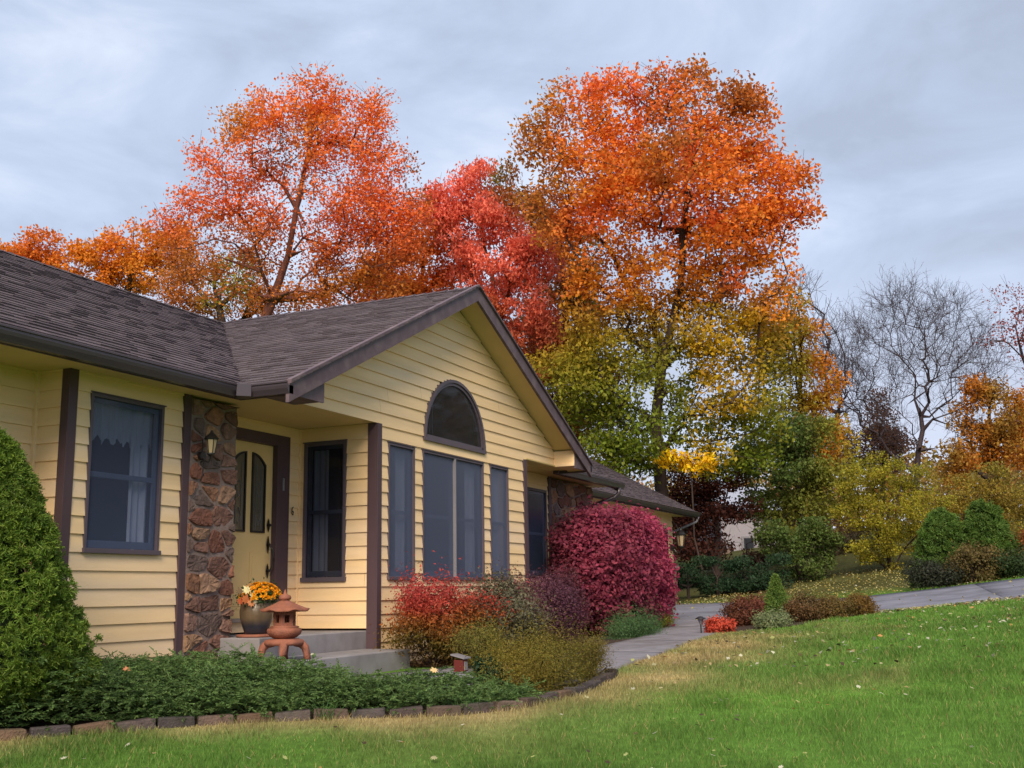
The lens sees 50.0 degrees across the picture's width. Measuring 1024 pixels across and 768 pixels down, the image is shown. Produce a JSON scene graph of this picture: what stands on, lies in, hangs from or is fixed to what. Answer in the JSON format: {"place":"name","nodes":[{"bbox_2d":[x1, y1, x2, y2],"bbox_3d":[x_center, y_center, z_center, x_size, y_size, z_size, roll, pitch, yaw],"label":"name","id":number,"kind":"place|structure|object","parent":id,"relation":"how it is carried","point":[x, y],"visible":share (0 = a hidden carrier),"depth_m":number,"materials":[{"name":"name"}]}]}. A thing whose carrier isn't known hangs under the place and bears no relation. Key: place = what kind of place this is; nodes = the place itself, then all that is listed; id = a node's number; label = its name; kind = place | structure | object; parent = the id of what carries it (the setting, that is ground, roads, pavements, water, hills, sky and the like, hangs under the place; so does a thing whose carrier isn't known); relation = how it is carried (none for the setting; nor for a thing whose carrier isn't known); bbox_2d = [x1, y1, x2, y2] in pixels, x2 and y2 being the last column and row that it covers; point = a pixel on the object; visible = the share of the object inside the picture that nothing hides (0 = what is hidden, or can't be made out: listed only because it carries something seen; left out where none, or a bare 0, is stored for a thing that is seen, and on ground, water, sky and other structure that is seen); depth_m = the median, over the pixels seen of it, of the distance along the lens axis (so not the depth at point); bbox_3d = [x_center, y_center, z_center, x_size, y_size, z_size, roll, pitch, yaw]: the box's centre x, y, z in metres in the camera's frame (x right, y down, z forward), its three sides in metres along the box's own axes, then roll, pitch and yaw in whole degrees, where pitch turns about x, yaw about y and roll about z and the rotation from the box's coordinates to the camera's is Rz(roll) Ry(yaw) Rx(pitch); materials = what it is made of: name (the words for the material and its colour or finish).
{"place":"outdoors","nodes":[
{"label":"outdoors","id":0,"kind":"place"},
{"bbox_2d":[0,516,1023,767],"bbox_3d":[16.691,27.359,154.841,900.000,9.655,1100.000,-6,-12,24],"label":"ground","id":1,"kind":"structure","parent":0,"point":[848,566],"depth_m":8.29,"materials":[{"name":"plant"}]},
{"bbox_2d":[0,728,26,740],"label":"edging block","id":2,"kind":"structure","parent":1,"relation":"on","point":[6,734],"depth_m":7.97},
{"bbox_2d":[0,224,90,277],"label":"maple tree","id":3,"kind":"object","parent":1,"relation":"on","point":[56,259],"visible":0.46,"depth_m":49.56,"materials":[{"name":"orange plant"}]},
{"bbox_2d":[29,724,70,737],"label":"edging block","id":4,"kind":"structure","parent":1,"relation":"on","point":[54,729],"depth_m":8.13,"materials":[{"name":"stone"}]},
{"bbox_2d":[73,720,113,734],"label":"edging block","id":5,"kind":"structure","parent":1,"relation":"on","point":[92,725],"depth_m":8.30,"materials":[{"name":"stone"}]},
{"bbox_2d":[115,717,155,731],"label":"edging block","id":6,"kind":"structure","parent":1,"relation":"on","point":[146,722],"depth_m":8.47,"materials":[{"name":"stone"}]},
{"bbox_2d":[63,216,209,298],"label":"maple tree","id":7,"kind":"object","parent":1,"relation":"on","point":[131,260],"visible":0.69,"depth_m":49.35,"materials":[{"name":"orange plant"}]},
{"bbox_2d":[156,716,194,728],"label":"edging block","id":8,"kind":"structure","parent":1,"relation":"on","point":[172,721],"depth_m":8.62,"materials":[{"name":"stone"}]},
{"bbox_2d":[197,714,233,725],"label":"edging block","id":9,"kind":"structure","parent":1,"relation":"on","point":[208,719],"depth_m":8.76,"materials":[{"name":"stone"}]},
{"bbox_2d":[140,239,317,321],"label":"oak tree","id":10,"kind":"object","parent":1,"relation":"on","point":[171,298],"visible":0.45,"depth_m":44.71,"materials":[{"name":"orange plant"}]},
{"bbox_2d":[236,711,272,723],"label":"edging block","id":11,"kind":"structure","parent":1,"relation":"on","point":[256,716],"depth_m":8.88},
{"bbox_2d":[136,60,441,320],"bbox_3d":[-7.207,-1.622,36.487,9.325,18.490,6.537,-6,-12,24],"label":"maple tree","id":12,"kind":"object","parent":1,"relation":"on","point":[321,112],"visible":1,"depth_m":36.64,"materials":[{"name":"orange plant"}]},
{"bbox_2d":[274,709,310,721],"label":"edging block","id":13,"kind":"structure","parent":1,"relation":"on","point":[293,714],"depth_m":8.95,"materials":[{"name":"stone"}]},
{"bbox_2d":[0,679,590,735],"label":"planting bed","id":14,"kind":"object","parent":1,"relation":"on","point":[42,722],"visible":0.08,"depth_m":9.08,"materials":[{"name":"soil"}]},
{"bbox_2d":[0,426,103,711],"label":"dwarf spruce","id":15,"kind":"object","parent":14,"relation":"on","point":[41,588],"visible":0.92,"depth_m":8.49,"materials":[{"name":"green plant"}]},
{"bbox_2d":[0,619,559,730],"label":"juniper","id":16,"kind":"object","parent":14,"relation":"on","point":[185,682],"visible":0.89,"depth_m":9.18,"materials":[{"name":"plant"}]},
{"bbox_2d":[450,688,495,713],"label":"grass tuft","id":17,"kind":"object","parent":14,"relation":"on","point":[472,699],"visible":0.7,"depth_m":9.23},
{"bbox_2d":[471,653,507,689],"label":"boxwood shrub","id":18,"kind":"object","parent":14,"relation":"on","point":[478,664],"visible":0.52,"depth_m":10.23,"materials":[{"name":"green plant"}]},
{"bbox_2d":[455,593,618,698],"bbox_3d":[0.270,2.711,10.896,1.471,1.291,2.574,-6,-12,24],"label":"spirea shrub","id":19,"kind":"object","parent":14,"relation":"on","point":[539,665],"visible":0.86,"depth_m":10.59,"materials":[{"name":"yellow plant"}]},
{"bbox_2d":[564,618,616,678],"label":"spirea shrub","id":20,"kind":"object","parent":14,"relation":"on","point":[597,642],"visible":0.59,"depth_m":11.56,"materials":[{"name":"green plant"}]},
{"bbox_2d":[217,631,409,683],"bbox_3d":[-2.583,3.068,12.250,1.740,0.510,2.890,-6,-12,24],"label":"porch","id":21,"kind":"object","parent":1,"relation":"on","point":[345,648],"visible":0.42,"depth_m":12.43,"materials":[{"name":"concrete"}]},
{"bbox_2d":[236,634,269,637],"bbox_3d":[-2.783,2.736,11.939,0.430,0.032,0.430,-6,-12,24],"label":"pot saucer","id":22,"kind":"object","parent":21,"relation":"on","point":[251,635],"visible":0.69,"depth_m":11.77,"materials":[{"name":"ceramic"}]},
{"bbox_2d":[239,599,272,633],"bbox_3d":[-2.790,2.535,11.979,0.364,0.378,0.364,-6,-12,24],"label":"flower pot","id":23,"kind":"object","parent":22,"relation":"on","point":[254,620],"visible":0.65,"depth_m":11.84,"materials":[{"name":"ceramic"}]},
{"bbox_2d":[236,583,257,606],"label":"flower","id":24,"kind":"object","parent":23,"relation":"in","point":[245,598],"visible":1,"depth_m":11.81,"materials":[{"name":"orange plant"}]},
{"bbox_2d":[232,577,282,608],"bbox_3d":[-2.772,2.342,12.053,0.682,0.438,0.690,-6,-12,24],"label":"chrysanthemum","id":25,"kind":"object","parent":23,"relation":"in","point":[261,590],"visible":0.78,"depth_m":11.92,"materials":[{"name":"orange plant"}]},
{"bbox_2d":[257,590,310,660],"bbox_3d":[-2.355,2.492,11.361,0.473,0.717,0.519,-6,-12,24],"label":"pagoda lantern","id":26,"kind":"object","parent":21,"relation":"on","point":[284,631],"visible":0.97,"depth_m":11.26,"materials":[{"name":"ceramic"}]},
{"bbox_2d":[303,696,347,720],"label":"grass tuft","id":27,"kind":"object","parent":1,"relation":"on","point":[328,707],"visible":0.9,"depth_m":8.99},
{"bbox_2d":[313,708,347,719],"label":"edging block","id":28,"kind":"structure","parent":1,"relation":"on","point":[343,712],"depth_m":9.02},
{"bbox_2d":[0,249,700,698],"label":"house","id":29,"kind":"structure","parent":1,"relation":"on","point":[362,447],"depth_m":13.63,"materials":[{"name":"wood"}]},
{"bbox_2d":[80,390,166,554],"bbox_3d":[-3.813,0.901,10.829,0.068,1.537,1.030,-6,-12,24],"label":"window","id":30,"kind":"structure","parent":29,"relation":"in","point":[124,480],"depth_m":10.83,"materials":[{"name":"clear glass"}]},
{"bbox_2d":[197,430,218,476],"bbox_3d":[-3.246,0.741,11.723,0.215,0.490,0.156,-6,-12,24],"label":"wall lantern","id":31,"kind":"object","parent":29,"relation":"attached to","point":[211,438],"depth_m":11.71,"materials":[{"name":"black metal"}]},
{"bbox_2d":[230,440,273,618],"bbox_3d":[-3.180,1.754,13.296,0.147,2.120,0.940,-6,-12,24],"label":"door","id":32,"kind":"structure","parent":29,"relation":"in","point":[252,516],"depth_m":13.41,"materials":[{"name":"paint"}]},
{"bbox_2d":[300,439,347,581],"bbox_3d":[-2.395,1.618,14.025,0.680,1.792,0.068,-6,-12,24],"label":"window","id":33,"kind":"structure","parent":29,"relation":"in","point":[325,468],"depth_m":14.04,"materials":[{"name":"black glass"}]},
{"bbox_2d":[387,441,416,579],"bbox_3d":[-1.436,1.653,14.249,0.068,1.757,0.710,-6,-12,24],"label":"window","id":34,"kind":"structure","parent":29,"relation":"in","point":[401,457],"depth_m":14.28,"materials":[{"name":"grey"}]},
{"bbox_2d":[421,449,485,579],"bbox_3d":[-0.814,1.897,15.592,0.068,1.757,1.910,-6,-12,24],"label":"window","id":35,"kind":"structure","parent":29,"relation":"in","point":[453,486],"depth_m":15.55,"materials":[{"name":"grey"}]},
{"bbox_2d":[423,380,486,454],"bbox_3d":[-0.834,0.436,15.917,0.095,0.980,1.920,-6,-12,24],"label":"arched window","id":36,"kind":"structure","parent":29,"relation":"in","point":[453,418],"depth_m":15.90,"materials":[{"name":"black glass"}]},
{"bbox_2d":[489,464,509,580],"bbox_3d":[-0.192,2.141,16.935,0.068,1.757,0.690,-6,-12,24],"label":"window","id":37,"kind":"structure","parent":29,"relation":"in","point":[499,485],"depth_m":16.98,"materials":[{"name":"grey"}]},
{"bbox_2d":[527,487,547,576],"bbox_3d":[0.466,2.715,20.038,0.068,1.602,0.920,-6,-12,24],"label":"window","id":38,"kind":"structure","parent":29,"relation":"in","point":[537,498],"depth_m":20.08,"materials":[{"name":"grey glass"}]},
{"bbox_2d":[670,528,685,562],"bbox_3d":[4.761,4.639,31.410,0.444,1.011,0.323,-6,-12,24],"label":"wall lantern","id":39,"kind":"object","parent":29,"relation":"attached to","point":[680,534],"depth_m":31.36,"materials":[{"name":"black metal"}]},
{"bbox_2d":[351,707,385,718],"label":"edging block","id":40,"kind":"structure","parent":1,"relation":"on","point":[373,712],"depth_m":9.04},
{"bbox_2d":[300,217,470,308],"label":"maple tree","id":41,"kind":"object","parent":1,"relation":"on","point":[435,282],"visible":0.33,"depth_m":42.27,"materials":[{"name":"red plant"}]},
{"bbox_2d":[389,705,422,717],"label":"edging block","id":42,"kind":"structure","parent":1,"relation":"on","point":[409,710],"depth_m":9.04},
{"bbox_2d":[426,705,461,716],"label":"edging block","id":43,"kind":"structure","parent":1,"relation":"on","point":[439,710],"depth_m":9.08,"materials":[{"name":"stone"}]},
{"bbox_2d":[460,702,493,714],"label":"edging block","id":44,"kind":"structure","parent":1,"relation":"on","point":[484,708],"depth_m":9.20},
{"bbox_2d":[410,155,575,383],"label":"pear tree","id":45,"kind":"object","parent":1,"relation":"on","point":[482,213],"visible":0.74,"depth_m":40.41,"materials":[{"name":"red plant"}]},
{"bbox_2d":[492,700,523,711],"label":"edging block","id":46,"kind":"structure","parent":1,"relation":"on","point":[506,703],"depth_m":9.35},
{"bbox_2d":[410,633,637,666],"bbox_3d":[0.694,4.265,18.506,3.600,0.218,11.500,-6,-12,24],"label":"planting bed","id":47,"kind":"object","parent":1,"relation":"on","point":[610,641],"visible":0.04,"depth_m":17.09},
{"bbox_2d":[368,550,522,668],"bbox_3d":[-0.808,2.882,13.416,1.853,1.676,1.864,0,-11,-4],"label":"nandina shrub","id":48,"kind":"object","parent":47,"relation":"on","point":[429,616],"visible":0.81,"depth_m":13.06,"materials":[{"name":"red plant"}]},
{"bbox_2d":[445,613,512,668],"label":"spirea shrub","id":49,"kind":"object","parent":47,"relation":"on","point":[482,640],"visible":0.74,"depth_m":12.50,"materials":[{"name":"green plant"}]},
{"bbox_2d":[445,558,558,658],"bbox_3d":[-0.123,2.917,13.933,1.415,1.421,1.853,-6,-12,24],"label":"rose shrub","id":50,"kind":"object","parent":47,"relation":"on","point":[511,591],"visible":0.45,"depth_m":13.85,"materials":[{"name":"green plant"}]},
{"bbox_2d":[493,564,593,649],"bbox_3d":[0.383,3.236,15.833,1.753,1.384,1.909,-6,-12,24],"label":"barberry shrub","id":51,"kind":"object","parent":47,"relation":"on","point":[559,598],"visible":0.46,"depth_m":15.52,"materials":[{"name":"purple plant"}]},
{"bbox_2d":[531,560,595,641],"bbox_3d":[0.727,3.503,17.859,1.214,1.406,1.462,-6,-12,24],"label":"barberry shrub","id":52,"kind":"object","parent":47,"relation":"on","point":[565,575],"visible":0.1,"depth_m":17.85,"materials":[{"name":"purple plant"}]},
{"bbox_2d":[539,495,682,635],"bbox_3d":[1.917,3.439,20.722,2.198,2.609,4.211,-6,-12,24],"label":"burning bush","id":53,"kind":"object","parent":47,"relation":"on","point":[614,551],"visible":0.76,"depth_m":19.47,"materials":[{"name":"red plant"}]},
{"bbox_2d":[594,597,675,639],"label":"juniper shrub","id":54,"kind":"object","parent":47,"relation":"on","point":[638,627],"visible":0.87,"depth_m":18.36,"materials":[{"name":"green plant"}]},
{"bbox_2d":[657,608,677,627],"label":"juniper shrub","id":55,"kind":"object","parent":47,"relation":"on","point":[666,619],"visible":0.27,"depth_m":21.01,"materials":[{"name":"green plant"}]},
{"bbox_2d":[518,696,542,707],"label":"edging block","id":56,"kind":"structure","parent":1,"relation":"on","point":[532,699],"depth_m":9.57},
{"bbox_2d":[540,691,558,702],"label":"edging block","id":57,"kind":"structure","parent":1,"relation":"on","point":[551,696],"depth_m":9.89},
{"bbox_2d":[480,155,631,450],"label":"oak tree","id":58,"kind":"object","parent":1,"relation":"on","point":[499,179],"visible":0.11,"depth_m":45.44,"materials":[{"name":"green plant"}]},
{"bbox_2d":[556,690,571,699],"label":"edging block","id":59,"kind":"structure","parent":1,"relation":"on","point":[563,693],"depth_m":10.13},
{"bbox_2d":[563,687,583,696],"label":"edging block","id":60,"kind":"structure","parent":1,"relation":"on","point":[578,690],"depth_m":10.33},
{"bbox_2d":[575,683,593,692],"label":"edging block","id":61,"kind":"structure","parent":1,"relation":"on","point":[587,686],"depth_m":10.69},
{"bbox_2d":[583,680,600,689],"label":"edging block","id":62,"kind":"structure","parent":1,"relation":"on","point":[596,683],"depth_m":10.96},
{"bbox_2d":[591,675,606,684],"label":"edging block","id":63,"kind":"structure","parent":1,"relation":"on","point":[602,678],"depth_m":11.25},
{"bbox_2d":[599,672,613,681],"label":"edging block","id":64,"kind":"structure","parent":1,"relation":"on","point":[609,675],"depth_m":11.56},
{"bbox_2d":[504,52,826,496],"bbox_3d":[5.575,-2.055,37.645,10.272,18.623,8.776,-6,-12,24],"label":"maple tree","id":65,"kind":"object","parent":1,"relation":"on","point":[631,165],"visible":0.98,"depth_m":37.35,"materials":[{"name":"orange plant"}]},
{"bbox_2d":[650,447,718,594],"bbox_3d":[5.805,4.548,36.212,2.300,4.975,1.402,1,-11,-10],"label":"sapling","id":66,"kind":"object","parent":1,"relation":"on","point":[681,460],"visible":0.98,"depth_m":36.51,"materials":[{"name":"yellow plant"}]},
{"bbox_2d":[676,551,719,598],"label":"yew shrub","id":67,"kind":"object","parent":1,"relation":"on","point":[682,581],"visible":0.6,"depth_m":34.91,"materials":[{"name":"green plant"}]},
{"bbox_2d":[666,453,763,581],"bbox_3d":[6.745,4.734,38.736,3.875,5.130,3.190,-6,-12,24],"label":"plum tree","id":68,"kind":"object","parent":1,"relation":"on","point":[706,504],"visible":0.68,"depth_m":38.69,"materials":[{"name":"red plant"}]},
{"bbox_2d":[686,547,747,595],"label":"yew shrub","id":69,"kind":"object","parent":1,"relation":"on","point":[725,585],"visible":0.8,"depth_m":34.94,"materials":[{"name":"green plant"}]},
{"bbox_2d":[700,487,781,553],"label":"house","id":70,"kind":"structure","parent":1,"relation":"on","point":[743,531],"depth_m":62.26,"materials":[{"name":"white paint"}]},
{"bbox_2d":[741,536,755,548],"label":"window","id":71,"kind":"structure","parent":70,"relation":"in","point":[748,539],"depth_m":62.08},
{"bbox_2d":[721,548,770,593],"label":"yew shrub","id":72,"kind":"object","parent":1,"relation":"on","point":[749,583],"visible":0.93,"depth_m":34.66,"materials":[{"name":"green plant"}]},
{"bbox_2d":[672,513,869,570],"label":"holly shrub","id":73,"kind":"object","parent":1,"relation":"on","point":[757,556],"visible":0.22,"depth_m":46.73,"materials":[{"name":"green plant"}]},
{"bbox_2d":[750,546,802,590],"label":"yew shrub","id":74,"kind":"object","parent":1,"relation":"on","point":[777,559],"visible":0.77,"depth_m":34.69,"materials":[{"name":"green plant"}]},
{"bbox_2d":[720,410,863,566],"bbox_3d":[10.246,3.987,39.905,5.395,6.085,3.101,-2,-11,5],"label":"dogwood tree","id":75,"kind":"object","parent":1,"relation":"on","point":[816,475],"visible":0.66,"depth_m":39.56,"materials":[{"name":"green plant"}]},
{"bbox_2d":[734,615,852,631],"bbox_3d":[4.848,4.454,20.512,3.400,0.222,4.200,-6,-12,24],"label":"planting bed","id":76,"kind":"object","parent":1,"relation":"on","point":[742,628],"visible":0.22,"depth_m":19.76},
{"bbox_2d":[702,614,737,632],"bbox_3d":[3.578,4.139,18.912,0.635,0.349,0.659,-6,-12,24],"label":"chrysanthemum","id":77,"kind":"object","parent":76,"relation":"on","point":[713,624],"visible":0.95,"depth_m":18.77,"materials":[{"name":"red plant"}]},
{"bbox_2d":[718,591,766,626],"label":"barberry shrub","id":78,"kind":"object","parent":76,"relation":"on","point":[739,609],"visible":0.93,"depth_m":20.37,"materials":[{"name":"red plant"}]},
{"bbox_2d":[750,606,796,628],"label":"sedum plant","id":79,"kind":"object","parent":76,"relation":"on","point":[775,619],"visible":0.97,"depth_m":19.35,"materials":[{"name":"green plant"}]},
{"bbox_2d":[762,573,790,617],"bbox_3d":[4.984,4.068,20.633,0.637,1.036,0.666,-6,-12,24],"label":"dwarf spruce","id":80,"kind":"object","parent":76,"relation":"on","point":[775,594],"visible":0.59,"depth_m":20.56,"materials":[{"name":"green plant"}]},
{"bbox_2d":[777,587,829,621],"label":"spirea shrub","id":81,"kind":"object","parent":76,"relation":"on","point":[799,610],"visible":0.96,"depth_m":20.26,"materials":[{"name":"brown plant"}]},
{"bbox_2d":[813,590,863,618],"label":"spirea shrub","id":82,"kind":"object","parent":76,"relation":"on","point":[834,608],"visible":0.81,"depth_m":20.44,"materials":[{"name":"brown plant"}]},
{"bbox_2d":[838,590,882,615],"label":"spirea shrub","id":83,"kind":"object","parent":76,"relation":"on","point":[867,605],"visible":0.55,"depth_m":20.80,"materials":[{"name":"brown plant"}]},
{"bbox_2d":[748,503,845,581],"bbox_3d":[9.569,5.397,37.065,3.462,2.802,2.268,-2,-11,6],"label":"holly shrub","id":84,"kind":"object","parent":1,"relation":"on","point":[808,535],"visible":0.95,"depth_m":36.78,"materials":[{"name":"green plant"}]},
{"bbox_2d":[735,279,871,557],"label":"maple tree","id":85,"kind":"object","parent":1,"relation":"on","point":[800,364],"visible":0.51,"depth_m":42.59,"materials":[{"name":"orange plant"}]},
{"bbox_2d":[757,261,873,544],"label":"bare tree","id":86,"kind":"object","parent":1,"relation":"on","point":[822,323],"visible":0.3,"depth_m":48.80,"materials":[{"name":"grey plant"}]},
{"bbox_2d":[624,439,1023,547],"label":"woodland","id":87,"kind":"object","parent":1,"relation":"on","point":[1019,479],"visible":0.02,"depth_m":75.09,"materials":[{"name":"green plant"}]},
{"bbox_2d":[631,566,1023,667],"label":"leaf litter","id":88,"kind":"object","parent":1,"relation":"on","point":[978,601],"visible":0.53,"depth_m":20.70,"materials":[{"name":"brown leaf"}]},
{"bbox_2d":[825,387,927,530],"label":"tree","id":89,"kind":"object","parent":1,"relation":"on","point":[892,447],"visible":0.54,"depth_m":51.50,"materials":[{"name":"red plant"}]},
{"bbox_2d":[827,443,956,569],"bbox_3d":[12.891,4.249,37.027,3.737,4.635,3.784,-11,-15,44],"label":"forsythia shrub","id":90,"kind":"object","parent":1,"relation":"on","point":[862,501],"visible":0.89,"depth_m":36.75,"materials":[{"name":"yellow plant"}]},
{"bbox_2d":[797,262,1023,538],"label":"bare tree","id":91,"kind":"object","parent":1,"relation":"on","point":[921,415],"visible":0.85,"depth_m":46.79,"materials":[{"name":"grey plant"}]},
{"bbox_2d":[909,507,968,587],"bbox_3d":[11.336,4.322,28.810,1.862,2.218,1.878,7,-13,-35],"label":"dwarf spruce","id":92,"kind":"object","parent":1,"relation":"on","point":[943,525],"visible":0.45,"depth_m":28.56,"materials":[{"name":"green plant"}]},
{"bbox_2d":[898,552,980,587],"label":"azalea shrub","id":93,"kind":"object","parent":1,"relation":"on","point":[934,575],"visible":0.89,"depth_m":27.32,"materials":[{"name":"green plant"}]},
{"bbox_2d":[910,459,1023,539],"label":"viburnum shrub","id":94,"kind":"object","parent":1,"relation":"on","point":[963,501],"visible":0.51,"depth_m":40.74,"materials":[{"name":"yellow plant"}]},
{"bbox_2d":[943,538,1009,582],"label":"azalea shrub","id":95,"kind":"object","parent":1,"relation":"on","point":[968,556],"visible":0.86,"depth_m":27.01,"materials":[{"name":"brown plant"}]},
{"bbox_2d":[931,372,1023,495],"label":"beech tree","id":96,"kind":"object","parent":1,"relation":"on","point":[990,437],"visible":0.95,"depth_m":45.67,"materials":[{"name":"orange plant"}]},
{"bbox_2d":[958,498,1022,577],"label":"dwarf spruce","id":97,"kind":"object","parent":1,"relation":"on","point":[978,520],"visible":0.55,"depth_m":28.21,"materials":[{"name":"green plant"}]},
{"bbox_2d":[972,276,1023,389],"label":"crabapple tree","id":98,"kind":"object","parent":1,"relation":"on","point":[1014,326],"visible":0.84,"depth_m":49.89,"materials":[{"name":"red plant"}]},
{"bbox_2d":[980,544,1023,576],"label":"azalea shrub","id":99,"kind":"object","parent":1,"relation":"on","point":[1013,566],"visible":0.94,"depth_m":26.72,"materials":[{"name":"green plant"}]},
{"bbox_2d":[1010,527,1023,552],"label":"azalea shrub","id":100,"kind":"object","parent":1,"relation":"on","point":[1022,536],"visible":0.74,"depth_m":27.47,"materials":[{"name":"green plant"}]},
{"bbox_2d":[0,0,1023,527],"label":"sky","id":101,"kind":"structure","parent":0,"point":[911,112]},
{"bbox_2d":[357,619,712,688],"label":"path","id":102,"kind":"structure","parent":0,"point":[681,632],"depth_m":15.45,"materials":[{"name":"concrete"}]},
{"bbox_2d":[450,653,470,671],"bbox_3d":[-0.568,3.107,12.152,0.170,0.235,0.170,-6,-12,24],"label":"garden light","id":103,"kind":"object","parent":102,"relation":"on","point":[457,664],"visible":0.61,"depth_m":12.11,"materials":[{"name":"red plastic"}]},
{"bbox_2d":[695,616,705,632],"bbox_3d":[3.245,4.170,18.850,0.182,0.358,0.187,-6,-12,24],"label":"path light","id":104,"kind":"object","parent":102,"relation":"on","point":[700,619],"visible":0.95,"depth_m":18.84,"materials":[{"name":"black metal"}]},
{"bbox_2d":[671,578,1023,619],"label":"driveway","id":105,"kind":"structure","parent":0,"point":[984,591],"depth_m":24.43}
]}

